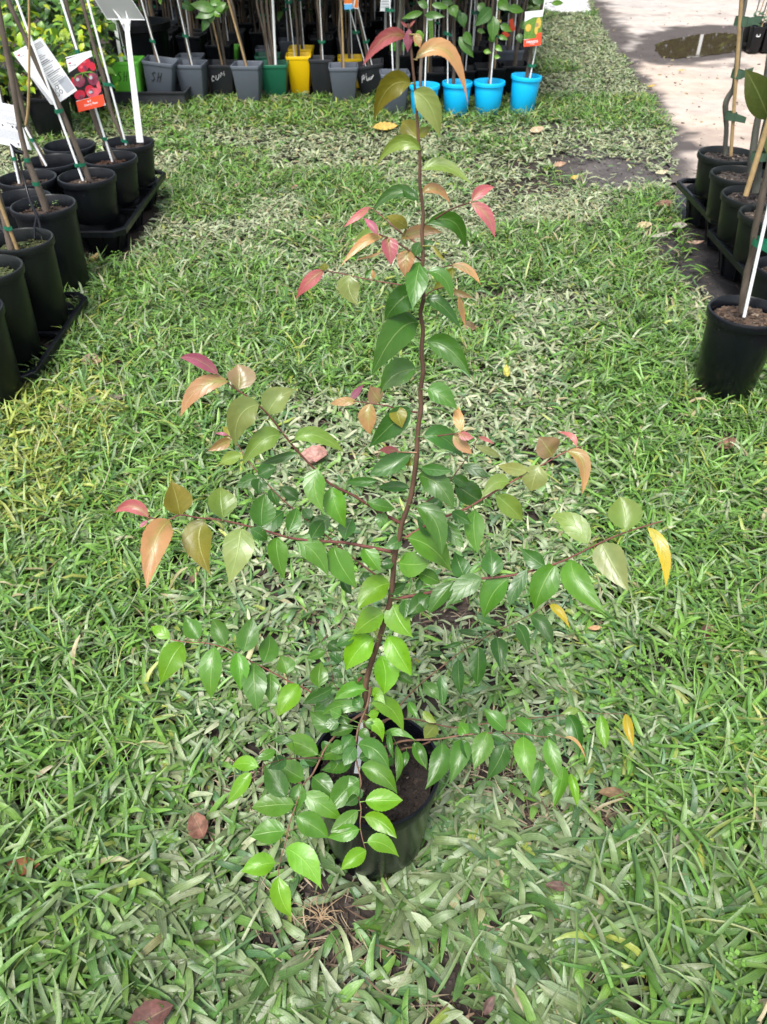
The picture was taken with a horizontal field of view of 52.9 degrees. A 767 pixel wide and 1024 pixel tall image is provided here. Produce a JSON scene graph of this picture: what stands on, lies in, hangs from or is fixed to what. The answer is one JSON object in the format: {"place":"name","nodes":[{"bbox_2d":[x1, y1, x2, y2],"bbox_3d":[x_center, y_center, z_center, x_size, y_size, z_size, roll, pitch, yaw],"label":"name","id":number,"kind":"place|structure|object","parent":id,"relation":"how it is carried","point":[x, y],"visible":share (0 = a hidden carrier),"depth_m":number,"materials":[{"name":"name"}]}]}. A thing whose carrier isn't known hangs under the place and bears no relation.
{"place":"outdoors","nodes":[
{"label":"outdoors","id":0,"kind":"place"},
{"bbox_2d":[0,1,766,1023],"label":"ground","id":1,"kind":"structure","parent":0,"point":[722,285],"depth_m":2.77,"materials":[{"name":"plant"}]},
{"bbox_2d":[0,0,39,103],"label":"shrub","id":2,"kind":"object","parent":1,"relation":"on","point":[5,97],"visible":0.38,"depth_m":6.10,"materials":[{"name":"green plant"}]},
{"bbox_2d":[0,3,89,291],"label":"potted fruit tree","id":3,"kind":"object","parent":1,"relation":"on","point":[57,215],"visible":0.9,"depth_m":3.31,"materials":[{"name":"plastic"}]},
{"bbox_2d":[0,102,31,149],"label":"instruction card","id":4,"kind":"object","parent":3,"relation":"attached to","point":[8,131],"visible":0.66,"depth_m":3.15,"materials":[{"name":"paper"}]},
{"bbox_2d":[18,292,87,382],"bbox_3d":[-1.573,-0.699,3.101,0.587,0.065,0.742,0,40,0],"label":"pot tray","id":5,"kind":"object","parent":1,"relation":"on","point":[59,333],"visible":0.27,"depth_m":3.05,"materials":[{"name":"black plastic"}]},
{"bbox_2d":[0,254,41,363],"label":"black pot","id":6,"kind":"object","parent":5,"relation":"on","point":[21,322],"visible":0.91,"depth_m":2.84,"materials":[{"name":"plastic"}]},
{"bbox_2d":[0,191,68,330],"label":"potted fruit tree","id":7,"kind":"object","parent":5,"relation":"on","point":[37,256],"visible":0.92,"depth_m":3.03,"materials":[{"name":"plastic"}]},
{"bbox_2d":[10,143,42,240],"bbox_3d":[-1.418,-1.275,3.072,0.042,0.299,0.298,-14,42,-16],"label":"tag spike","id":8,"kind":"object","parent":7,"relation":"in","point":[17,151],"visible":1,"depth_m":3.10,"materials":[{"name":"black plastic"}]},
{"bbox_2d":[0,0,110,136],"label":"shrub","id":9,"kind":"object","parent":1,"relation":"on","point":[44,117],"visible":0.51,"depth_m":5.31,"materials":[{"name":"green plant"}]},
{"bbox_2d":[3,0,108,69],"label":"shrub","id":10,"kind":"object","parent":1,"relation":"on","point":[52,13],"visible":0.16,"depth_m":6.29,"materials":[{"name":"green plant"}]},
{"bbox_2d":[0,169,165,255],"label":"pot tray","id":11,"kind":"object","parent":1,"relation":"on","point":[112,236],"visible":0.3,"depth_m":3.91,"materials":[{"name":"black plastic"}]},
{"bbox_2d":[0,188,50,228],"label":"black pot","id":12,"kind":"object","parent":11,"relation":"on","point":[10,197],"visible":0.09,"depth_m":3.56,"materials":[{"name":"plastic"}]},
{"bbox_2d":[0,0,57,193],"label":"potted fruit tree","id":13,"kind":"object","parent":11,"relation":"on","point":[14,180],"visible":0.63,"depth_m":3.65,"materials":[{"name":"plastic"}]},
{"bbox_2d":[6,36,79,194],"bbox_3d":[-1.672,-1.996,3.690,0.274,0.999,0.274,0,40,0],"label":"potted fruit tree","id":14,"kind":"object","parent":11,"relation":"on","point":[58,164],"visible":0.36,"depth_m":3.86,"materials":[{"name":"plastic"}]},
{"bbox_2d":[5,0,118,224],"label":"potted fruit tree","id":15,"kind":"object","parent":11,"relation":"on","point":[91,191],"visible":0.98,"depth_m":3.66,"materials":[{"name":"grey plant"}]},
{"bbox_2d":[13,37,76,101],"bbox_3d":[-1.521,-1.980,3.468,0.247,0.270,0.002,0,40,0],"label":"info card","id":16,"kind":"object","parent":15,"relation":"hanging from","point":[62,85],"visible":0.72,"depth_m":3.46,"materials":[{"name":"white paper"}]},
{"bbox_2d":[42,138,95,167],"bbox_3d":[-1.675,-1.878,4.168,0.274,0.203,0.274,0,40,0],"label":"black pot","id":17,"kind":"object","parent":11,"relation":"on","point":[87,146],"visible":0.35,"depth_m":4.17,"materials":[{"name":"plastic"}]},
{"bbox_2d":[60,0,138,203],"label":"potted fruit tree","id":18,"kind":"object","parent":11,"relation":"on","point":[122,164],"visible":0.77,"depth_m":3.92,"materials":[{"name":"plastic"}]},
{"bbox_2d":[65,51,105,111],"bbox_3d":[-1.407,-2.033,3.644,0.141,0.259,0.004,0,40,0],"label":"plum tag","id":19,"kind":"object","parent":18,"relation":"attached to","point":[88,94],"visible":0.99,"depth_m":3.64,"materials":[{"name":"red paper"}]},
{"bbox_2d":[80,0,155,185],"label":"potted fruit tree","id":20,"kind":"object","parent":11,"relation":"on","point":[144,151],"visible":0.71,"depth_m":4.11,"materials":[{"name":"plastic"}]},
{"bbox_2d":[95,0,144,142],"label":"plant sign","id":21,"kind":"object","parent":20,"relation":"in","point":[125,12],"visible":1,"depth_m":3.83,"materials":[{"name":"white plastic"}]},
{"bbox_2d":[38,0,127,114],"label":"shrub","id":22,"kind":"object","parent":1,"relation":"on","point":[77,16],"visible":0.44,"depth_m":5.72,"materials":[{"name":"green plant"}]},
{"bbox_2d":[107,16,170,56],"bbox_3d":[-2.120,-4.020,6.744,0.580,0.470,0.580,0,40,0],"label":"black tub","id":23,"kind":"object","parent":1,"relation":"on","point":[141,43],"visible":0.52,"depth_m":6.54,"materials":[{"name":"plastic"}]},
{"bbox_2d":[108,84,190,108],"bbox_3d":[-1.891,-3.380,6.263,0.640,0.122,0.298,0,40,0],"label":"planter trough","id":24,"kind":"object","parent":1,"relation":"on","point":[146,97],"visible":0.48,"depth_m":6.15,"materials":[{"name":"grey plastic"}]},
{"bbox_2d":[107,22,145,91],"bbox_3d":[-2.067,-4.053,5.751,0.652,1.777,0.668,0,40,0],"label":"potted tree","id":25,"kind":"object","parent":24,"relation":"on","point":[122,76],"visible":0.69,"depth_m":6.12,"materials":[{"name":"plastic"}]},
{"bbox_2d":[141,0,178,91],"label":"potted tree","id":26,"kind":"object","parent":24,"relation":"on","point":[160,73],"visible":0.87,"depth_m":6.12,"materials":[{"name":"plastic"}]},
{"bbox_2d":[148,0,173,57],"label":"nursery tree","id":27,"kind":"object","parent":1,"relation":"on","point":[151,6],"visible":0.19,"depth_m":6.92,"materials":[{"name":"black plant"}]},
{"bbox_2d":[161,0,178,57],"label":"nursery tree","id":28,"kind":"object","parent":1,"relation":"on","point":[173,32],"visible":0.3,"depth_m":7.39,"materials":[{"name":"black plant"}]},
{"bbox_2d":[171,0,195,52],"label":"nursery tree","id":29,"kind":"object","parent":1,"relation":"on","point":[178,25],"visible":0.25,"depth_m":7.61,"materials":[{"name":"black plant"}]},
{"bbox_2d":[175,5,204,59],"bbox_3d":[-1.632,-4.320,6.094,0.676,1.777,0.618,-2,40,-2],"label":"potted tree","id":30,"kind":"object","parent":1,"relation":"on","point":[195,56],"visible":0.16,"depth_m":6.54,"materials":[{"name":"grey plant"}]},
{"bbox_2d":[175,0,207,59],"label":"nursery tree","id":31,"kind":"object","parent":1,"relation":"on","point":[197,41],"visible":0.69,"depth_m":7.01,"materials":[{"name":"black plant"}]},
{"bbox_2d":[176,0,207,100],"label":"potted tree","id":32,"kind":"object","parent":1,"relation":"on","point":[193,74],"visible":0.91,"depth_m":6.24,"materials":[{"name":"plastic"}]},
{"bbox_2d":[182,0,211,41],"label":"nursery tree","id":33,"kind":"object","parent":1,"relation":"on","point":[197,27],"visible":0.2,"depth_m":7.26,"materials":[{"name":"black plant"}]},
{"bbox_2d":[182,0,236,96],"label":"potted tree","id":34,"kind":"object","parent":1,"relation":"on","point":[220,76],"visible":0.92,"depth_m":6.32,"materials":[{"name":"plastic"}]},
{"bbox_2d":[205,0,233,60],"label":"nursery tree","id":35,"kind":"object","parent":1,"relation":"on","point":[211,47],"visible":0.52,"depth_m":6.73,"materials":[{"name":"grey plant"}]},
{"bbox_2d":[221,0,245,59],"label":"nursery tree","id":36,"kind":"object","parent":1,"relation":"on","point":[232,35],"visible":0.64,"depth_m":7.31,"materials":[{"name":"black plant"}]},
{"bbox_2d":[233,0,257,57],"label":"nursery tree","id":37,"kind":"object","parent":1,"relation":"on","point":[246,23],"visible":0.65,"depth_m":7.64,"materials":[{"name":"black plant"}]},
{"bbox_2d":[227,0,263,103],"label":"potted tree","id":38,"kind":"object","parent":1,"relation":"on","point":[248,78],"visible":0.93,"depth_m":6.17,"materials":[{"name":"plastic"}]},
{"bbox_2d":[248,0,272,60],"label":"nursery tree","id":39,"kind":"object","parent":1,"relation":"on","point":[256,36],"visible":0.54,"depth_m":7.32,"materials":[{"name":"black plant"}]},
{"bbox_2d":[254,7,281,87],"bbox_3d":[-1.009,-4.444,6.242,0.642,1.777,0.635,-25,46,-26],"label":"potted tree","id":40,"kind":"object","parent":1,"relation":"on","point":[259,56],"visible":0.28,"depth_m":6.60,"materials":[{"name":"grey plant"}]},
{"bbox_2d":[256,0,288,98],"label":"potted tree","id":41,"kind":"object","parent":1,"relation":"on","point":[275,75],"visible":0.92,"depth_m":6.28,"materials":[{"name":"plastic"}]},
{"bbox_2d":[266,0,285,51],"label":"nursery tree","id":42,"kind":"object","parent":1,"relation":"on","point":[278,24],"visible":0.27,"depth_m":7.64,"materials":[{"name":"black plant"}]},
{"bbox_2d":[263,0,313,59],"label":"nursery tree","id":43,"kind":"object","parent":1,"relation":"on","point":[285,43],"visible":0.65,"depth_m":6.98,"materials":[{"name":"black plant"}]},
{"bbox_2d":[278,0,306,44],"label":"nursery tree","id":44,"kind":"object","parent":1,"relation":"on","point":[282,28],"visible":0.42,"depth_m":7.32,"materials":[{"name":"black plant"}]},
{"bbox_2d":[285,0,310,93],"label":"potted tree","id":45,"kind":"object","parent":1,"relation":"on","point":[299,71],"visible":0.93,"depth_m":6.47,"materials":[{"name":"plastic"}]},
{"bbox_2d":[288,0,313,86],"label":"potted tree","id":46,"kind":"object","parent":1,"relation":"on","point":[306,48],"visible":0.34,"depth_m":6.60,"materials":[{"name":"plastic"}]},
{"bbox_2d":[298,0,316,44],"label":"nursery tree","id":47,"kind":"object","parent":1,"relation":"on","point":[310,23],"visible":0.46,"depth_m":7.61,"materials":[{"name":"black plant"}]},
{"bbox_2d":[291,885,347,931],"bbox_3d":[-0.121,0.733,1.432,0.113,0.014,0.087,0,40,0],"label":"root tuft","id":48,"kind":"object","parent":1,"relation":"on","point":[320,917],"visible":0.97,"depth_m":1.42,"materials":[{"name":"brown plant"}]},
{"bbox_2d":[308,0,333,54],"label":"nursery tree","id":49,"kind":"object","parent":1,"relation":"on","point":[327,44],"visible":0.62,"depth_m":7.00,"materials":[{"name":"black plant"}]},
{"bbox_2d":[308,0,334,95],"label":"potted tree","id":50,"kind":"object","parent":1,"relation":"on","point":[320,74],"visible":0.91,"depth_m":6.40,"materials":[{"name":"plastic"}]},
{"bbox_2d":[313,0,336,61],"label":"nursery tree","id":51,"kind":"object","parent":1,"relation":"on","point":[332,31],"visible":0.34,"depth_m":7.32,"materials":[{"name":"black plant"}]},
{"bbox_2d":[324,0,346,58],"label":"nursery tree","id":52,"kind":"object","parent":1,"relation":"on","point":[333,24],"visible":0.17,"depth_m":7.63,"materials":[{"name":"black plant"}]},
{"bbox_2d":[0,0,679,171],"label":"distant grass","id":53,"kind":"structure","parent":1,"relation":"on","point":[185,134],"depth_m":5.76,"materials":[{"name":"plant"}]},
{"bbox_2d":[328,0,357,102],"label":"potted tree","id":54,"kind":"object","parent":1,"relation":"on","point":[343,75],"visible":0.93,"depth_m":6.18,"materials":[{"name":"plastic"}]},
{"bbox_2d":[335,3,361,53],"bbox_3d":[-0.327,-4.816,6.691,0.648,1.768,0.661,4,40,4],"label":"nursery tree","id":55,"kind":"object","parent":1,"relation":"on","point":[356,49],"visible":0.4,"depth_m":7.04,"materials":[{"name":"black plant"}]},
{"bbox_2d":[337,9,362,87],"bbox_3d":[-0.289,-4.434,6.230,0.635,1.777,0.642,-26,47,-28],"label":"potted tree","id":56,"kind":"object","parent":1,"relation":"on","point":[348,57],"visible":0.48,"depth_m":6.59,"materials":[{"name":"plastic"}]},
{"bbox_2d":[343,9,366,60],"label":"nursery tree","id":57,"kind":"object","parent":1,"relation":"on","point":[357,26],"visible":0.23,"depth_m":7.37,"materials":[{"name":"black plant"}]},
{"bbox_2d":[0,157,713,345],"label":"grass","id":58,"kind":"structure","parent":1,"relation":"on","point":[549,226],"depth_m":3.78,"materials":[{"name":"plant"}]},
{"bbox_2d":[354,0,370,58],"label":"nursery tree","id":59,"kind":"object","parent":1,"relation":"on","point":[368,30],"visible":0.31,"depth_m":7.61,"materials":[{"name":"plant"}]},
{"bbox_2d":[349,6,383,97],"bbox_3d":[-0.207,-4.191,5.953,0.659,1.777,0.688,-7,40,5],"label":"potted tree","id":60,"kind":"object","parent":1,"relation":"on","point":[368,76],"visible":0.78,"depth_m":6.32,"materials":[{"name":"plastic"}]},
{"bbox_2d":[362,0,381,45],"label":"nursery tree","id":61,"kind":"object","parent":1,"relation":"on","point":[376,23],"visible":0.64,"depth_m":7.97,"materials":[{"name":"black plant"}]},
{"bbox_2d":[0,115,762,1023],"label":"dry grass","id":62,"kind":"structure","parent":1,"relation":"on","point":[354,939],"depth_m":1.58,"materials":[{"name":"plant"}]},
{"bbox_2d":[0,572,766,1023],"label":"grass","id":63,"kind":"structure","parent":1,"relation":"on","point":[128,916],"depth_m":1.51,"materials":[{"name":"plant"}]},
{"bbox_2d":[6,857,39,875],"bbox_3d":[-0.688,0.676,1.468,0.069,0.020,0.034,0,40,0],"label":"fallen leaf","id":64,"kind":"object","parent":63,"relation":"on","point":[20,862],"visible":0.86,"depth_m":1.47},
{"bbox_2d":[128,999,172,1023],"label":"fallen leaf","id":65,"kind":"object","parent":63,"relation":"on","point":[155,1011],"visible":1,"depth_m":1.28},
{"bbox_2d":[187,812,207,838],"bbox_3d":[-0.368,0.623,1.531,0.046,0.021,0.061,0,40,0],"label":"fallen leaf","id":66,"kind":"object","parent":63,"relation":"on","point":[197,823],"visible":1,"depth_m":1.53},
{"bbox_2d":[114,21,670,916],"bbox_3d":[0.055,0.095,1.127,0.790,1.401,0.475,-14,42,-17],"label":"potted sapling","id":67,"kind":"object","parent":63,"relation":"on","point":[374,777],"visible":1,"depth_m":1.05,"materials":[{"name":"green plant"}]},
{"bbox_2d":[545,881,572,891],"bbox_3d":[0.328,0.700,1.443,0.049,0.013,0.019,0,40,0],"label":"fallen leaf","id":68,"kind":"object","parent":63,"relation":"on","point":[558,886],"visible":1,"depth_m":1.45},
{"bbox_2d":[598,787,628,797],"bbox_3d":[0.474,0.576,1.589,0.059,0.017,0.021,6,40,7],"label":"fallen leaf","id":69,"kind":"object","parent":63,"relation":"on","point":[610,791],"visible":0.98,"depth_m":1.59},
{"bbox_2d":[0,307,766,643],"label":"grass","id":70,"kind":"structure","parent":1,"relation":"on","point":[716,523],"depth_m":2.48,"materials":[{"name":"plant"}]},
{"bbox_2d":[0,299,23,408],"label":"black pot","id":71,"kind":"object","parent":70,"relation":"on","point":[10,378],"visible":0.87,"depth_m":2.70,"materials":[{"name":"plastic"}]},
{"bbox_2d":[301,445,326,462],"bbox_3d":[-0.225,-0.188,2.494,0.073,0.031,0.075,-16,43,-18],"label":"fallen leaf","id":72,"kind":"object","parent":70,"relation":"on","point":[315,453],"visible":0.9,"depth_m":2.51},
{"bbox_2d":[693,162,766,407],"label":"potted fruit tree","id":73,"kind":"object","parent":70,"relation":"on","point":[732,358],"visible":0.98,"depth_m":2.65,"materials":[{"name":"plastic"}]},
{"bbox_2d":[377,11,395,68],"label":"nursery tree","id":74,"kind":"object","parent":1,"relation":"on","point":[383,53],"visible":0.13,"depth_m":7.03,"materials":[{"name":"black plant"}]},
{"bbox_2d":[379,0,409,114],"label":"potted tree","id":75,"kind":"object","parent":1,"relation":"on","point":[400,101],"visible":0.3,"depth_m":5.94,"materials":[{"name":"plastic"}]},
{"bbox_2d":[29,250,766,1011],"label":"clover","id":76,"kind":"object","parent":1,"relation":"on","point":[657,822],"visible":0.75,"depth_m":1.58,"materials":[{"name":"green plant"}]},
{"bbox_2d":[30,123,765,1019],"bbox_3d":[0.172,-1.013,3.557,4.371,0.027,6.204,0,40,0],"label":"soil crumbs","id":77,"kind":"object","parent":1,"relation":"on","point":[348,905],"visible":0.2,"depth_m":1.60,"materials":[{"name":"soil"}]},
{"bbox_2d":[388,0,414,90],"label":"nursery tree","id":78,"kind":"object","parent":1,"relation":"on","point":[404,59],"visible":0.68,"depth_m":6.51,"materials":[{"name":"black plant"}]},
{"bbox_2d":[405,0,427,74],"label":"nursery tree","id":79,"kind":"object","parent":1,"relation":"on","point":[415,49],"visible":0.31,"depth_m":7.01,"materials":[{"name":"green plant"}]},
{"bbox_2d":[402,0,448,119],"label":"potted tree","id":80,"kind":"object","parent":1,"relation":"on","point":[432,85],"visible":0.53,"depth_m":5.58,"materials":[{"name":"plant"}]},
{"bbox_2d":[416,0,446,100],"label":"potted tree","id":81,"kind":"object","parent":1,"relation":"on","point":[436,74],"visible":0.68,"depth_m":6.20,"materials":[{"name":"plastic"}]},
{"bbox_2d":[419,0,443,66],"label":"nursery tree","id":82,"kind":"object","parent":1,"relation":"on","point":[437,60],"visible":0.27,"depth_m":6.46,"materials":[{"name":"black plant"}]},
{"bbox_2d":[441,0,472,115],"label":"potted tree","id":83,"kind":"object","parent":1,"relation":"on","point":[455,98],"visible":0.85,"depth_m":5.86,"materials":[{"name":"plastic"}]},
{"bbox_2d":[448,0,476,95],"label":"potted tree","id":84,"kind":"object","parent":1,"relation":"on","point":[469,72],"visible":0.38,"depth_m":6.24,"materials":[{"name":"plant"}]},
{"bbox_2d":[456,0,483,90],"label":"nursery tree","id":85,"kind":"object","parent":1,"relation":"on","point":[478,51],"visible":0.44,"depth_m":6.48,"materials":[{"name":"grey plant"}]},
{"bbox_2d":[472,0,488,61],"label":"nursery tree","id":86,"kind":"object","parent":1,"relation":"on","point":[484,45],"visible":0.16,"depth_m":6.74,"materials":[{"name":"black plant"}]},
{"bbox_2d":[473,0,506,78],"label":"potted tree","id":87,"kind":"object","parent":1,"relation":"on","point":[482,69],"visible":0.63,"depth_m":6.28,"materials":[{"name":"plastic"}]},
{"bbox_2d":[474,0,523,115],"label":"potted tree","id":88,"kind":"object","parent":1,"relation":"on","point":[488,92],"visible":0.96,"depth_m":5.79,"materials":[{"name":"plastic"}]},
{"bbox_2d":[497,0,530,98],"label":"potted tree","id":89,"kind":"object","parent":1,"relation":"on","point":[514,65],"visible":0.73,"depth_m":6.30,"materials":[{"name":"grey plant"}]},
{"bbox_2d":[496,0,551,61],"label":"nursery tree","id":90,"kind":"object","parent":1,"relation":"on","point":[507,52],"visible":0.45,"depth_m":6.47,"materials":[{"name":"grey plant"}]},
{"bbox_2d":[510,0,562,114],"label":"potted tree","id":91,"kind":"object","parent":1,"relation":"on","point":[524,88],"visible":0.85,"depth_m":5.92,"materials":[{"name":"plastic"}]},
{"bbox_2d":[524,10,542,46],"bbox_3d":[1.100,-3.550,5.660,0.143,0.230,0.006,0,40,0],"label":"fruit tag","id":92,"kind":"object","parent":91,"relation":"hanging from","point":[533,29],"visible":1,"depth_m":5.66,"materials":[{"name":"multicoloured paper"}]},
{"bbox_2d":[545,0,590,14],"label":"gravel stones","id":93,"kind":"object","parent":1,"relation":"on","point":[572,5],"visible":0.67,"depth_m":10.60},
{"bbox_2d":[676,178,718,249],"bbox_3d":[1.913,-1.552,4.037,0.627,0.181,0.672,0,40,0],"label":"pot tray","id":94,"kind":"object","parent":1,"relation":"on","point":[696,205],"visible":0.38,"depth_m":4.11,"materials":[{"name":"black plastic"}]},
{"bbox_2d":[694,0,761,198],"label":"potted fig tree","id":95,"kind":"object","parent":94,"relation":"on","point":[709,158],"visible":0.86,"depth_m":3.78,"materials":[{"name":"black plant"}]},
{"bbox_2d":[706,55,766,221],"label":"potted fig tree","id":96,"kind":"object","parent":94,"relation":"on","point":[722,177],"visible":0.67,"depth_m":3.68,"materials":[{"name":"plastic"}]},
{"bbox_2d":[707,226,751,292],"bbox_3d":[1.853,-1.107,3.510,0.627,0.176,0.612,0,40,0],"label":"pot tray","id":97,"kind":"object","parent":1,"relation":"on","point":[730,267],"visible":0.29,"depth_m":3.59,"materials":[{"name":"black plastic"}]},
{"bbox_2d":[716,69,766,245],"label":"potted fig tree","id":98,"kind":"object","parent":97,"relation":"on","point":[734,198],"visible":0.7,"depth_m":3.35,"materials":[{"name":"plastic"}]},
{"bbox_2d":[733,203,766,264],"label":"black pot","id":99,"kind":"object","parent":97,"relation":"on","point":[745,215],"visible":0.59,"depth_m":3.29,"materials":[{"name":"plastic"}]},
{"bbox_2d":[751,256,766,299],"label":"black pot","id":100,"kind":"object","parent":97,"relation":"on","point":[759,288],"visible":0.51,"depth_m":3.13,"materials":[{"name":"plastic"}]},
{"bbox_2d":[589,0,766,200],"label":"path","id":101,"kind":"structure","parent":0,"point":[637,26],"depth_m":7.50,"materials":[{"name":"concrete"}]},
{"bbox_2d":[598,0,759,193],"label":"path grit","id":102,"kind":"object","parent":101,"relation":"on","point":[687,93],"visible":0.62,"depth_m":6.76,"materials":[{"name":"gravel"}]},
{"bbox_2d":[673,193,687,220],"bbox_3d":[1.770,-1.757,4.403,0.220,0.001,0.581,7,41,8],"label":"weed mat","id":103,"kind":"object","parent":101,"relation":"on","point":[683,213],"visible":0.23,"depth_m":4.38,"materials":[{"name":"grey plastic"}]},
{"bbox_2d":[655,33,736,58],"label":"puddle","id":104,"kind":"object","parent":101,"relation":"on","point":[698,45],"visible":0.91,"depth_m":8.33,"materials":[{"name":"brown liquid"}]},
{"bbox_2d":[746,2,766,51],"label":"potted plant","id":105,"kind":"object","parent":101,"relation":"on","point":[756,35],"visible":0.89,"depth_m":7.86,"materials":[{"name":"grey plant"}]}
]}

